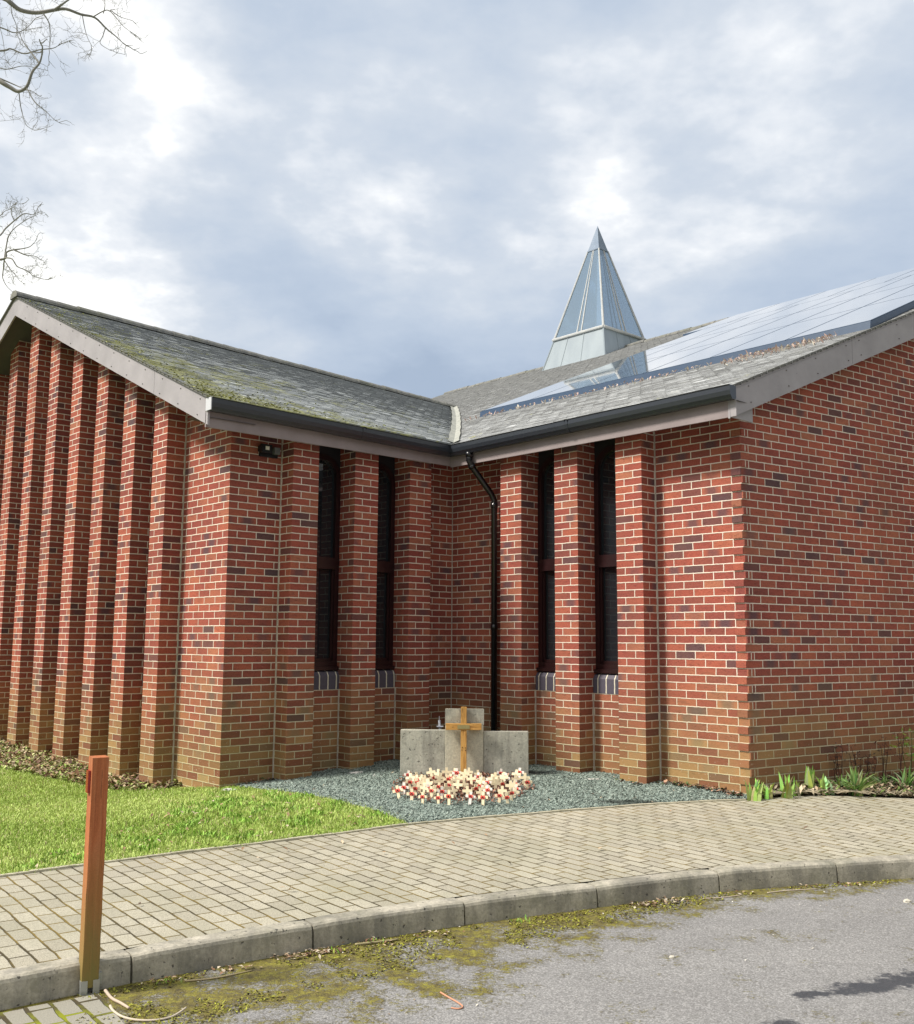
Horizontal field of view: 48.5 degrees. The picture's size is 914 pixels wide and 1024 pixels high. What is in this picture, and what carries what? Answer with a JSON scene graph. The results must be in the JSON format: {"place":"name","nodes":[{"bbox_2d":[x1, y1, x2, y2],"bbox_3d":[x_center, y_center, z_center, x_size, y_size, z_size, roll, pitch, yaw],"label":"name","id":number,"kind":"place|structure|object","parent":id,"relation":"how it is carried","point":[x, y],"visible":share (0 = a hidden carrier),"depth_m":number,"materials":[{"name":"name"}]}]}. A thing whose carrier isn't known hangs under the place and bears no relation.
{"place":"outdoors","nodes":[
{"label":"outdoors","id":0,"kind":"place"},
{"bbox_2d":[0,745,408,873],"bbox_3d":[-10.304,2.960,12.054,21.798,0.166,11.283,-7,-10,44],"label":"lawn","id":1,"kind":"structure","parent":0,"point":[273,836],"depth_m":8.17,"materials":[{"name":"green plant"}]},
{"bbox_2d":[0,0,147,143],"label":"bare tree","id":2,"kind":"object","parent":1,"relation":"on","point":[11,3],"visible":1,"depth_m":19.55,"materials":[{"name":"brown plant"}]},
{"bbox_2d":[0,739,179,790],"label":"ground cover","id":3,"kind":"object","parent":1,"relation":"on","point":[65,765],"visible":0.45,"depth_m":11.78,"materials":[{"name":"brown plant"}]},
{"bbox_2d":[0,737,181,790],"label":"dead leaves","id":4,"kind":"object","parent":1,"relation":"on","point":[162,782],"visible":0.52,"depth_m":11.67,"materials":[{"name":"brown plant"}]},
{"bbox_2d":[11,785,390,871],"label":"weed tufts","id":5,"kind":"object","parent":1,"relation":"on","point":[242,820],"visible":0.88,"depth_m":8.22,"materials":[{"name":"green plant"}]},
{"bbox_2d":[0,859,913,1023],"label":"road","id":6,"kind":"structure","parent":0,"point":[846,969],"depth_m":4.88,"materials":[{"name":"grey asphalt"}]},
{"bbox_2d":[0,994,123,1023],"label":"paved crossing","id":7,"kind":"object","parent":6,"relation":"on","point":[69,1011],"visible":1,"depth_m":4.32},
{"bbox_2d":[78,755,108,995],"bbox_3d":[-1.666,1.657,4.662,0.109,1.046,0.086,5,-9,-33],"label":"wooden post","id":8,"kind":"object","parent":7,"relation":"on","point":[96,789],"visible":1,"depth_m":4.63,"materials":[{"name":"brown wood"}]},
{"bbox_2d":[104,989,129,1008],"bbox_3d":[-1.502,2.148,4.473,0.017,0.028,0.246,7,-10,-42],"label":"short twig","id":9,"kind":"object","parent":6,"relation":"on","point":[110,996],"visible":1,"depth_m":4.47,"materials":[{"name":"beige wood"}]},
{"bbox_2d":[109,1004,186,1021],"bbox_3d":[-1.341,2.134,4.315,0.344,0.019,0.145,0,-7,4],"label":"curved twig","id":10,"kind":"object","parent":6,"relation":"on","point":[134,1019],"visible":1,"depth_m":4.27,"materials":[{"name":"beige wood"}]},
{"bbox_2d":[156,977,181,985],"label":"kerb weed","id":11,"kind":"object","parent":6,"relation":"on","point":[169,981],"visible":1,"depth_m":4.73,"materials":[{"name":"plant"}]},
{"bbox_2d":[185,970,251,981],"bbox_3d":[-1.127,2.202,4.809,0.324,0.010,0.034,4,-8,-29],"label":"kerb twig","id":12,"kind":"object","parent":6,"relation":"on","point":[216,977],"visible":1,"depth_m":4.78,"materials":[{"name":"brown wood"}]},
{"bbox_2d":[355,938,398,945],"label":"kerb twig","id":13,"kind":"object","parent":6,"relation":"on","point":[373,942],"visible":1,"depth_m":5.35,"materials":[{"name":"beige wood"}]},
{"bbox_2d":[440,991,462,1008],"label":"bent twig","id":14,"kind":"object","parent":6,"relation":"on","point":[447,996],"visible":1,"depth_m":4.50,"materials":[{"name":"brown wood"}]},
{"bbox_2d":[0,854,913,1010],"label":"kerb","id":15,"kind":"structure","parent":6,"relation":"on","point":[20,986],"depth_m":5.56,"materials":[{"name":"concrete"}]},
{"bbox_2d":[52,879,898,1023],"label":"moss cushions","id":16,"kind":"object","parent":6,"relation":"on","point":[364,956],"visible":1,"depth_m":5.23,"materials":[{"name":"green plant"}]},
{"bbox_2d":[115,883,896,1022],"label":"road grit","id":17,"kind":"object","parent":6,"relation":"on","point":[525,944],"visible":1,"depth_m":5.20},
{"bbox_2d":[141,880,874,986],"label":"kerb litter","id":18,"kind":"object","parent":6,"relation":"on","point":[366,940],"visible":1,"depth_m":5.21,"materials":[{"name":"brown plant"}]},
{"bbox_2d":[509,914,529,922],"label":"kerb weed","id":19,"kind":"object","parent":6,"relation":"on","point":[518,919],"visible":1,"depth_m":5.80,"materials":[{"name":"green plant"}]},
{"bbox_2d":[703,894,741,898],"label":"kerb twig","id":20,"kind":"object","parent":6,"relation":"on","point":[723,897],"visible":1,"depth_m":6.36,"materials":[{"name":"beige wood"}]},
{"bbox_2d":[767,888,817,892],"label":"kerb twig","id":21,"kind":"object","parent":6,"relation":"on","point":[791,890],"visible":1,"depth_m":6.55,"materials":[{"name":"beige wood"}]},
{"bbox_2d":[0,796,913,969],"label":"path","id":22,"kind":"structure","parent":0,"point":[185,895],"depth_m":6.70,"materials":[{"name":"brick"}]},
{"bbox_2d":[0,799,746,876],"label":"path edging","id":23,"kind":"object","parent":22,"relation":"on","point":[256,843],"visible":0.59,"depth_m":7.67,"materials":[{"name":"concrete"}]},
{"bbox_2d":[138,770,845,903],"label":"loose leaves","id":24,"kind":"object","parent":22,"relation":"on","point":[342,841],"visible":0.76,"depth_m":7.28,"materials":[{"name":"brown plant"}]},
{"bbox_2d":[0,0,913,397],"label":"sky","id":25,"kind":"structure","parent":0,"point":[411,196],"materials":[{"name":"white"}]},
{"bbox_2d":[235,759,746,822],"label":"gravel ground","id":26,"kind":"structure","parent":0,"point":[542,798],"depth_m":9.12,"materials":[{"name":"grey gravel"}]},
{"bbox_2d":[392,785,402,799],"bbox_3d":[-0.527,2.536,9.112,0.094,0.159,0.022,-12,-25,-1],"label":"remembrance cross","id":27,"kind":"object","parent":26,"relation":"on","point":[397,790],"visible":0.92,"depth_m":9.12,"materials":[{"name":"brown wood"}]},
{"bbox_2d":[399,782,408,793],"bbox_3d":[-0.489,2.566,9.322,0.093,0.157,0.022,-4,-16,14],"label":"remembrance cross","id":28,"kind":"object","parent":26,"relation":"on","point":[404,786],"visible":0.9,"depth_m":9.33,"materials":[{"name":"wood"}]},
{"bbox_2d":[405,777,414,787],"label":"remembrance cross","id":29,"kind":"object","parent":26,"relation":"on","point":[409,782],"visible":0.84,"depth_m":9.57,"materials":[{"name":"brown wood"}]},
{"bbox_2d":[406,789,416,799],"bbox_3d":[-0.403,2.534,9.000,0.092,0.156,0.022,3,-26,-4],"label":"remembrance cross","id":30,"kind":"object","parent":26,"relation":"on","point":[411,793],"visible":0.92,"depth_m":9.01,"materials":[{"name":"brown wood"}]},
{"bbox_2d":[410,783,419,791],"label":"remembrance cross","id":31,"kind":"object","parent":26,"relation":"on","point":[414,788],"visible":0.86,"depth_m":9.23,"materials":[{"name":"brown wood"}]},
{"bbox_2d":[418,792,426,803],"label":"remembrance cross","id":32,"kind":"object","parent":26,"relation":"on","point":[422,796],"visible":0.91,"depth_m":8.86,"materials":[{"name":"brown wood"}]},
{"bbox_2d":[420,784,428,792],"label":"remembrance cross","id":33,"kind":"object","parent":26,"relation":"on","point":[424,787],"visible":0.67,"depth_m":9.25,"materials":[{"name":"brown wood"}]},
{"bbox_2d":[426,768,434,776],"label":"remembrance cross","id":34,"kind":"object","parent":26,"relation":"on","point":[430,771],"visible":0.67,"depth_m":10.12,"materials":[{"name":"brown wood"}]},
{"bbox_2d":[427,786,435,796],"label":"remembrance cross","id":35,"kind":"object","parent":26,"relation":"on","point":[431,790],"visible":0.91,"depth_m":9.11,"materials":[{"name":"brown wood"}]},
{"bbox_2d":[434,793,442,803],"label":"remembrance cross","id":36,"kind":"object","parent":26,"relation":"on","point":[438,797],"visible":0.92,"depth_m":8.84,"materials":[{"name":"brown wood"}]},
{"bbox_2d":[434,777,443,784],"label":"remembrance cross","id":37,"kind":"object","parent":26,"relation":"on","point":[438,780],"visible":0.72,"depth_m":9.62,"materials":[{"name":"brown wood"}]},
{"bbox_2d":[435,772,444,779],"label":"remembrance cross","id":38,"kind":"object","parent":26,"relation":"on","point":[440,776],"visible":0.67,"depth_m":9.82,"materials":[{"name":"brown wood"}]},
{"bbox_2d":[437,786,446,795],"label":"remembrance cross","id":39,"kind":"object","parent":26,"relation":"on","point":[441,791],"visible":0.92,"depth_m":9.12,"materials":[{"name":"wood"}]},
{"bbox_2d":[442,767,450,776],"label":"remembrance cross","id":40,"kind":"object","parent":26,"relation":"on","point":[446,771],"visible":0.58,"depth_m":10.14,"materials":[{"name":"brown wood"}]},
{"bbox_2d":[444,775,451,782],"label":"remembrance cross","id":41,"kind":"object","parent":26,"relation":"on","point":[447,779],"visible":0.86,"depth_m":9.77,"materials":[{"name":"brown wood"}]},
{"bbox_2d":[444,790,453,804],"bbox_3d":[-0.071,2.488,8.755,0.095,0.160,0.022,-7,-12,32],"label":"remembrance cross","id":42,"kind":"object","parent":26,"relation":"on","point":[449,796],"visible":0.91,"depth_m":8.76,"materials":[{"name":"brown wood"}]},
{"bbox_2d":[449,786,457,796],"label":"remembrance cross","id":43,"kind":"object","parent":26,"relation":"on","point":[453,790],"visible":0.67,"depth_m":9.14,"materials":[{"name":"brown wood"}]},
{"bbox_2d":[452,768,460,776],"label":"remembrance cross","id":44,"kind":"object","parent":26,"relation":"on","point":[456,772],"visible":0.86,"depth_m":10.08,"materials":[{"name":"wood"}]},
{"bbox_2d":[453,780,462,788],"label":"remembrance cross","id":45,"kind":"object","parent":26,"relation":"on","point":[457,784],"visible":0.73,"depth_m":9.44,"materials":[{"name":"brown wood"}]},
{"bbox_2d":[391,771,534,803],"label":"small wooden remembrance crosses","id":46,"kind":"object","parent":26,"relation":"on","point":[460,792],"visible":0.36,"depth_m":9.41,"materials":[{"name":"wood"}]},
{"bbox_2d":[446,707,481,771],"bbox_3d":[0.067,2.372,10.330,0.366,0.758,0.098,0,-7,0],"label":"wooden cross","id":47,"kind":"object","parent":26,"relation":"on","point":[463,726],"visible":0.88,"depth_m":10.33,"materials":[{"name":"brown wood"}]},
{"bbox_2d":[400,708,528,775],"bbox_3d":[0.076,2.452,10.435,1.314,0.845,0.109,0,-7,0],"label":"concrete memorial","id":48,"kind":"object","parent":26,"relation":"on","point":[423,751],"visible":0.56,"depth_m":10.40,"materials":[{"name":"grey concrete"}]},
{"bbox_2d":[437,716,442,728],"bbox_3d":[-0.180,2.498,10.633,0.070,0.700,0.042,0,-7,0],"label":"marker stake","id":49,"kind":"object","parent":48,"relation":"on","point":[439,723],"visible":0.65,"depth_m":10.66,"materials":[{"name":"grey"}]},
{"bbox_2d":[462,786,471,794],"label":"remembrance cross","id":50,"kind":"object","parent":26,"relation":"on","point":[467,790],"visible":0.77,"depth_m":9.15,"materials":[{"name":"brown wood"}]},
{"bbox_2d":[465,791,475,803],"bbox_3d":[0.115,2.502,8.817,0.087,0.147,0.021,8,-32,0],"label":"remembrance cross","id":51,"kind":"object","parent":26,"relation":"on","point":[470,796],"visible":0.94,"depth_m":8.83,"materials":[{"name":"wood"}]},
{"bbox_2d":[466,774,475,783],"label":"remembrance cross","id":52,"kind":"object","parent":26,"relation":"on","point":[471,778],"visible":0.78,"depth_m":9.70,"materials":[{"name":"brown wood"}]},
{"bbox_2d":[471,784,479,791],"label":"remembrance cross","id":53,"kind":"object","parent":26,"relation":"on","point":[475,788],"visible":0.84,"depth_m":9.24,"materials":[{"name":"brown wood"}]},
{"bbox_2d":[476,788,484,795],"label":"remembrance cross","id":54,"kind":"object","parent":26,"relation":"on","point":[480,791],"visible":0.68,"depth_m":9.11,"materials":[{"name":"brown wood"}]},
{"bbox_2d":[478,792,487,804],"bbox_3d":[0.224,2.503,8.780,0.091,0.154,0.022,-5,-14,25],"label":"remembrance cross","id":55,"kind":"object","parent":26,"relation":"on","point":[483,797],"visible":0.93,"depth_m":8.78,"materials":[{"name":"brown wood"}]},
{"bbox_2d":[483,785,491,797],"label":"remembrance cross","id":56,"kind":"object","parent":26,"relation":"on","point":[487,789],"visible":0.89,"depth_m":9.16,"materials":[{"name":"wood"}]},
{"bbox_2d":[491,779,499,790],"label":"remembrance cross","id":57,"kind":"object","parent":26,"relation":"on","point":[495,783],"visible":0.78,"depth_m":9.46,"materials":[{"name":"brown wood"}]},
{"bbox_2d":[495,791,503,802],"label":"remembrance cross","id":58,"kind":"object","parent":26,"relation":"on","point":[499,795],"visible":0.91,"depth_m":8.89,"materials":[{"name":"brown wood"}]},
{"bbox_2d":[498,786,506,793],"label":"remembrance cross","id":59,"kind":"object","parent":26,"relation":"on","point":[502,790],"visible":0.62,"depth_m":9.18,"materials":[{"name":"brown wood"}]},
{"bbox_2d":[498,773,507,781],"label":"remembrance cross","id":60,"kind":"object","parent":26,"relation":"on","point":[503,777],"visible":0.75,"depth_m":9.76,"materials":[{"name":"brown wood"}]},
{"bbox_2d":[502,792,511,802],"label":"remembrance cross","id":61,"kind":"object","parent":26,"relation":"on","point":[506,797],"visible":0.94,"depth_m":8.83,"materials":[{"name":"brown wood"}]},
{"bbox_2d":[505,780,514,789],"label":"remembrance cross","id":62,"kind":"object","parent":26,"relation":"on","point":[510,785],"visible":0.63,"depth_m":9.36,"materials":[{"name":"brown wood"}]},
{"bbox_2d":[242,777,779,795],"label":"wall litter","id":63,"kind":"object","parent":26,"relation":"on","point":[706,787],"depth_m":9.56,"materials":[{"name":"brown plant"}]},
{"bbox_2d":[508,788,515,800],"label":"remembrance cross","id":64,"kind":"object","parent":26,"relation":"on","point":[511,792],"visible":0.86,"depth_m":8.98,"materials":[{"name":"brown wood"}]},
{"bbox_2d":[512,770,520,776],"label":"remembrance cross","id":65,"kind":"object","parent":26,"relation":"on","point":[517,773],"visible":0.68,"depth_m":9.98,"materials":[{"name":"brown wood"}]},
{"bbox_2d":[520,773,529,785],"bbox_3d":[0.653,2.584,9.733,0.094,0.159,0.011,4,-24,-7],"label":"remembrance cross","id":66,"kind":"object","parent":26,"relation":"on","point":[523,777],"visible":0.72,"depth_m":9.74,"materials":[{"name":"brown wood"}]},
{"bbox_2d":[522,777,531,788],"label":"remembrance cross","id":67,"kind":"object","parent":26,"relation":"on","point":[527,782],"visible":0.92,"depth_m":9.52,"materials":[{"name":"brown wood"}]},
{"bbox_2d":[775,776,913,796],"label":"flower bed soil","id":68,"kind":"structure","parent":0,"point":[867,793],"depth_m":9.34,"materials":[{"name":"brown soil"}]},
{"bbox_2d":[745,778,763,800],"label":"iris plant","id":69,"kind":"object","parent":68,"relation":"in","point":[755,794],"visible":1,"depth_m":9.07,"materials":[{"name":"green plant"}]},
{"bbox_2d":[762,782,774,798],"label":"iris plant","id":70,"kind":"object","parent":68,"relation":"on","point":[767,793],"visible":0.98,"depth_m":9.10,"materials":[{"name":"green plant"}]},
{"bbox_2d":[779,773,794,798],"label":"iris plant","id":71,"kind":"object","parent":68,"relation":"on","point":[788,789],"visible":1,"depth_m":9.11,"materials":[{"name":"green plant"}]},
{"bbox_2d":[793,778,805,795],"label":"iris plant","id":72,"kind":"object","parent":68,"relation":"on","point":[796,786],"visible":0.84,"depth_m":9.19,"materials":[{"name":"green plant"}]},
{"bbox_2d":[805,766,814,788],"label":"iris plant","id":73,"kind":"object","parent":68,"relation":"on","point":[809,777],"visible":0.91,"depth_m":9.35,"materials":[{"name":"green plant"}]},
{"bbox_2d":[815,773,834,794],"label":"iris plant","id":74,"kind":"object","parent":68,"relation":"on","point":[824,783],"visible":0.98,"depth_m":9.27,"materials":[{"name":"green plant"}]},
{"bbox_2d":[827,742,842,781],"bbox_3d":[3.659,2.434,9.806,0.178,0.405,0.131,5,-9,-34],"label":"dead stem","id":75,"kind":"object","parent":68,"relation":"on","point":[836,756],"visible":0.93,"depth_m":9.80,"materials":[{"name":"brown plant"}]},
{"bbox_2d":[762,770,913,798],"bbox_3d":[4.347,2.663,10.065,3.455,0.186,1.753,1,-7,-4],"label":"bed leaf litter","id":76,"kind":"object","parent":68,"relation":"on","point":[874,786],"visible":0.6,"depth_m":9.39,"materials":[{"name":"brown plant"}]},
{"bbox_2d":[762,786,913,795],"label":"dry straw","id":77,"kind":"object","parent":68,"relation":"on","point":[841,790],"visible":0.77,"depth_m":9.24,"materials":[{"name":"brown plant"}]},
{"bbox_2d":[827,774,849,787],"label":"strap leaf plant","id":78,"kind":"object","parent":68,"relation":"on","point":[842,781],"visible":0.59,"depth_m":9.42,"materials":[{"name":"green plant"}]},
{"bbox_2d":[841,744,868,775],"bbox_3d":[3.872,2.457,9.875,0.137,0.396,0.249,6,-9,-37],"label":"dead stem","id":79,"kind":"object","parent":68,"relation":"on","point":[854,754],"visible":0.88,"depth_m":9.86,"materials":[{"name":"brown plant"}]},
{"bbox_2d":[837,765,883,795],"bbox_3d":[3.686,2.449,9.249,0.534,0.283,0.631,0,-7,0],"label":"strap leaf plant","id":80,"kind":"object","parent":68,"relation":"on","point":[855,783],"visible":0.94,"depth_m":9.28,"materials":[{"name":"green plant"}]},
{"bbox_2d":[857,753,876,777],"bbox_3d":[4.039,2.520,9.976,0.166,0.302,0.130,3,-8,-19],"label":"dead stem","id":81,"kind":"object","parent":68,"relation":"on","point":[868,762],"visible":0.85,"depth_m":9.97,"materials":[{"name":"brown plant"}]},
{"bbox_2d":[873,737,891,776],"bbox_3d":[4.204,2.452,10.001,0.104,0.452,0.247,-6,-10,41],"label":"dead stem","id":82,"kind":"object","parent":68,"relation":"on","point":[882,758],"visible":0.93,"depth_m":10.02,"materials":[{"name":"brown plant"}]},
{"bbox_2d":[872,772,899,788],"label":"strap leaf plant","id":83,"kind":"object","parent":68,"relation":"on","point":[884,781],"visible":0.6,"depth_m":9.72,"materials":[{"name":"green plant"}]},
{"bbox_2d":[890,728,913,773],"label":"leafy weed","id":84,"kind":"object","parent":68,"relation":"on","point":[906,744],"visible":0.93,"depth_m":10.14,"materials":[{"name":"green plant"}]},
{"bbox_2d":[891,765,913,787],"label":"strap leaf plant","id":85,"kind":"object","parent":68,"relation":"on","point":[906,780],"visible":0.78,"depth_m":9.65,"materials":[{"name":"green plant"}]},
{"bbox_2d":[892,724,912,777],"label":"seed head stem","id":86,"kind":"object","parent":68,"relation":"on","point":[902,750],"visible":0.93,"depth_m":10.09,"materials":[{"name":"brown plant"}]},
{"label":"ground","id":87,"kind":"structure","parent":0,"visible":0},
{"bbox_2d":[0,193,60,291],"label":"bare tree","id":88,"kind":"object","parent":87,"relation":"on","point":[7,241],"visible":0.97,"depth_m":31.41,"materials":[{"name":"brown plant"}]},
{"bbox_2d":[0,226,913,798],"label":"church building","id":89,"kind":"structure","parent":87,"relation":"on","point":[682,556],"depth_m":10.91,"materials":[{"name":"brick"}]},
{"bbox_2d":[258,443,279,458],"bbox_3d":[-1.984,-0.644,10.737,0.242,0.120,0.113,7,-10,-42],"label":"security light","id":90,"kind":"object","parent":89,"relation":"attached to","point":[267,450],"visible":1,"depth_m":10.70,"materials":[{"name":"black plastic"}]},
{"bbox_2d":[314,454,340,689],"bbox_3d":[-1.501,0.638,11.168,0.487,2.598,0.104,7,-10,-42],"label":"window","id":91,"kind":"structure","parent":89,"relation":"in","point":[326,677],"depth_m":11.25,"materials":[{"name":"black glass"}]},
{"bbox_2d":[375,463,394,687],"bbox_3d":[-0.909,0.715,11.704,0.467,2.587,0.104,7,-10,-42],"label":"window","id":92,"kind":"structure","parent":89,"relation":"in","point":[384,674],"depth_m":11.79,"materials":[{"name":"black glass"}]},
{"bbox_2d":[536,456,555,690],"bbox_3d":[1.082,0.660,11.240,0.104,2.603,0.498,7,-10,-42],"label":"window","id":93,"kind":"structure","parent":89,"relation":"in","point":[545,678],"depth_m":11.34,"materials":[{"name":"black glass"}]},
{"bbox_2d":[593,445,618,693],"bbox_3d":[1.644,0.582,10.631,0.104,2.611,0.513,7,-10,-42],"label":"window","id":94,"kind":"structure","parent":89,"relation":"in","point":[605,681],"depth_m":10.73,"materials":[{"name":"black glass"}]}
]}

